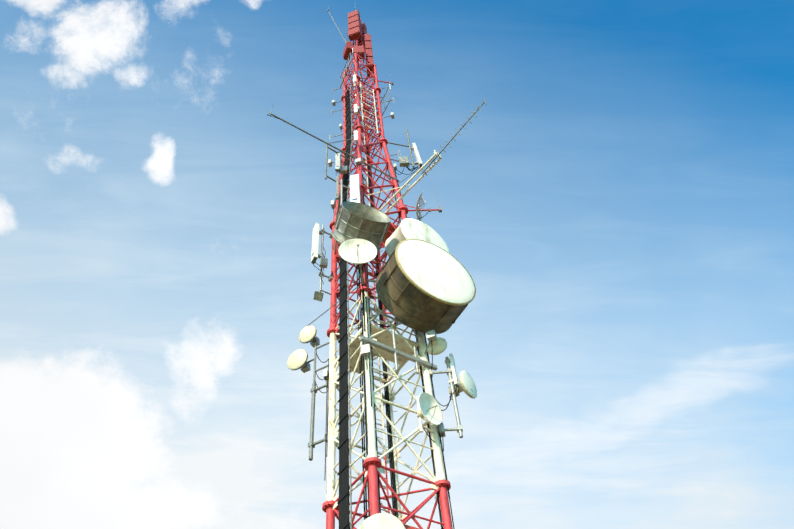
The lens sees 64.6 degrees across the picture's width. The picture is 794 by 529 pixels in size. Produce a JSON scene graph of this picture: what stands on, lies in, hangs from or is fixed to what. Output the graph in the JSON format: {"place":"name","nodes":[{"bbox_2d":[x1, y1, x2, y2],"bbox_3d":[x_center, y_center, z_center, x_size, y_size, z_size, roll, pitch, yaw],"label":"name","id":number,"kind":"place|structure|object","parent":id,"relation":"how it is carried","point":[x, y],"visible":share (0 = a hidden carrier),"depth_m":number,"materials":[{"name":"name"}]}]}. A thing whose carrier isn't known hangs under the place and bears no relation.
{"place":"outdoors","nodes":[
{"label":"outdoors","id":0,"kind":"place"},
{"bbox_2d":[0,0,793,528],"label":"sky","id":1,"kind":"structure","parent":0,"point":[618,206],"materials":[{"name":"blue"}]},
{"label":"ground","id":2,"kind":"structure","parent":0,"visible":0},
{"bbox_2d":[322,53,452,528],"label":"tower","id":3,"kind":"structure","parent":2,"relation":"on","point":[374,465],"depth_m":17.99,"materials":[{"name":"red metal"}]},
{"bbox_2d":[311,223,332,291],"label":"panel antenna","id":4,"kind":"object","parent":3,"relation":"attached to","point":[315,255],"visible":1,"depth_m":22.48,"materials":[{"name":"white plastic"}]},
{"bbox_2d":[313,290,330,301],"bbox_3d":[-2.411,1.009,20.948,0.725,0.544,0.349,14,-55,-15],"label":"equipment box","id":5,"kind":"object","parent":3,"relation":"attached to","point":[318,296],"visible":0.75,"depth_m":20.79,"materials":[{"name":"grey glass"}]},
{"bbox_2d":[287,286,358,493],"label":"dish antennas","id":6,"kind":"object","parent":3,"relation":"attached to","point":[297,359],"visible":1,"depth_m":19.20,"materials":[{"name":"white metal"}]},
{"bbox_2d":[267,103,399,181],"bbox_3d":[-2.562,-5.312,26.158,6.018,2.868,0.272,25,-58,-22],"label":"antenna","id":7,"kind":"object","parent":3,"relation":"attached to","point":[277,117],"visible":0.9,"depth_m":25.12,"materials":[{"name":"grey metal"}]},
{"bbox_2d":[325,144,351,206],"bbox_3d":[-2.266,-3.858,26.089,0.673,6.880,1.626,-24,-54,14],"label":"panel antenna","id":8,"kind":"object","parent":3,"relation":"attached to","point":[340,169],"visible":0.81,"depth_m":25.56,"materials":[{"name":"white plastic"}]},
{"bbox_2d":[334,174,366,314],"bbox_3d":[-1.617,-0.269,21.214,0.791,7.280,2.396,6,-53,-10],"label":"panel antenna","id":9,"kind":"object","parent":3,"relation":"attached to","point":[354,188],"visible":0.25,"depth_m":22.70,"materials":[{"name":"white plastic"}]},
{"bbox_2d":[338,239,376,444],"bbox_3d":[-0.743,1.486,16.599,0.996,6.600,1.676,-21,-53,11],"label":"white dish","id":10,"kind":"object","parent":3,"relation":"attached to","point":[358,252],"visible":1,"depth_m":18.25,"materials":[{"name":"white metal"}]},
{"bbox_2d":[343,10,373,76],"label":"top mast panels","id":11,"kind":"object","parent":3,"relation":"on","point":[358,35],"visible":0.9,"depth_m":39.94,"materials":[{"name":"red paint"}]},
{"bbox_2d":[332,201,389,330],"bbox_3d":[-1.165,-0.600,19.539,1.641,6.335,1.870,15,-55,-16],"label":"drum antenna","id":12,"kind":"object","parent":3,"relation":"attached to","point":[355,220],"visible":0.71,"depth_m":19.48,"materials":[{"name":"grey metal"}]},
{"bbox_2d":[327,6,400,166],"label":"antennas","id":13,"kind":"object","parent":3,"relation":"attached to","point":[330,162],"visible":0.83,"depth_m":32.37,"materials":[{"name":"white paint"}]},
{"bbox_2d":[357,513,405,528],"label":"dish antenna","id":14,"kind":"object","parent":3,"relation":"on","point":[383,521],"visible":1,"depth_m":12.04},
{"bbox_2d":[332,85,442,528],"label":"cable run","id":15,"kind":"object","parent":3,"relation":"attached to","point":[345,513],"visible":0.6,"depth_m":17.34,"materials":[{"name":"black rubber"}]},
{"bbox_2d":[360,328,437,373],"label":"beam","id":16,"kind":"structure","parent":3,"relation":"attached to","point":[396,353],"depth_m":17.45,"materials":[{"name":"grey metal"}]},
{"bbox_2d":[388,129,421,217],"bbox_3d":[0.463,-3.972,27.070,1.736,9.186,0.566,14,-55,-15],"label":"panel antenna","id":17,"kind":"object","parent":3,"relation":"attached to","point":[403,161],"visible":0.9,"depth_m":28.11,"materials":[{"name":"white plastic"}]},
{"bbox_2d":[385,218,449,333],"bbox_3d":[0.605,0.401,20.266,2.023,4.300,1.688,25,-58,-22],"label":"drum antenna","id":18,"kind":"object","parent":3,"relation":"attached to","point":[409,228],"visible":0.33,"depth_m":20.74,"materials":[{"name":"white metal"}]},
{"bbox_2d":[361,239,475,454],"bbox_3d":[0.731,2.188,17.322,3.031,7.174,2.193,25,-58,-22],"label":"drum antenna","id":19,"kind":"object","parent":3,"relation":"attached to","point":[423,286],"visible":0.98,"depth_m":18.12,"materials":[{"name":"beige plastic"}]},
{"bbox_2d":[404,187,441,220],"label":"grid antenna","id":20,"kind":"object","parent":3,"relation":"attached to","point":[418,213],"visible":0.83,"depth_m":24.39,"materials":[{"name":"red paint"}]},
{"bbox_2d":[367,99,486,212],"bbox_3d":[0.900,-4.556,23.158,1.563,3.001,5.546,25,-58,-22],"label":"yagi antenna","id":21,"kind":"object","parent":3,"relation":"attached to","point":[436,154],"visible":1,"depth_m":22.45,"materials":[{"name":"white paint"}]},
{"bbox_2d":[416,330,476,528],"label":"dish antennas","id":22,"kind":"object","parent":3,"relation":"attached to","point":[429,409],"visible":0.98,"depth_m":17.25,"materials":[{"name":"white metal"}]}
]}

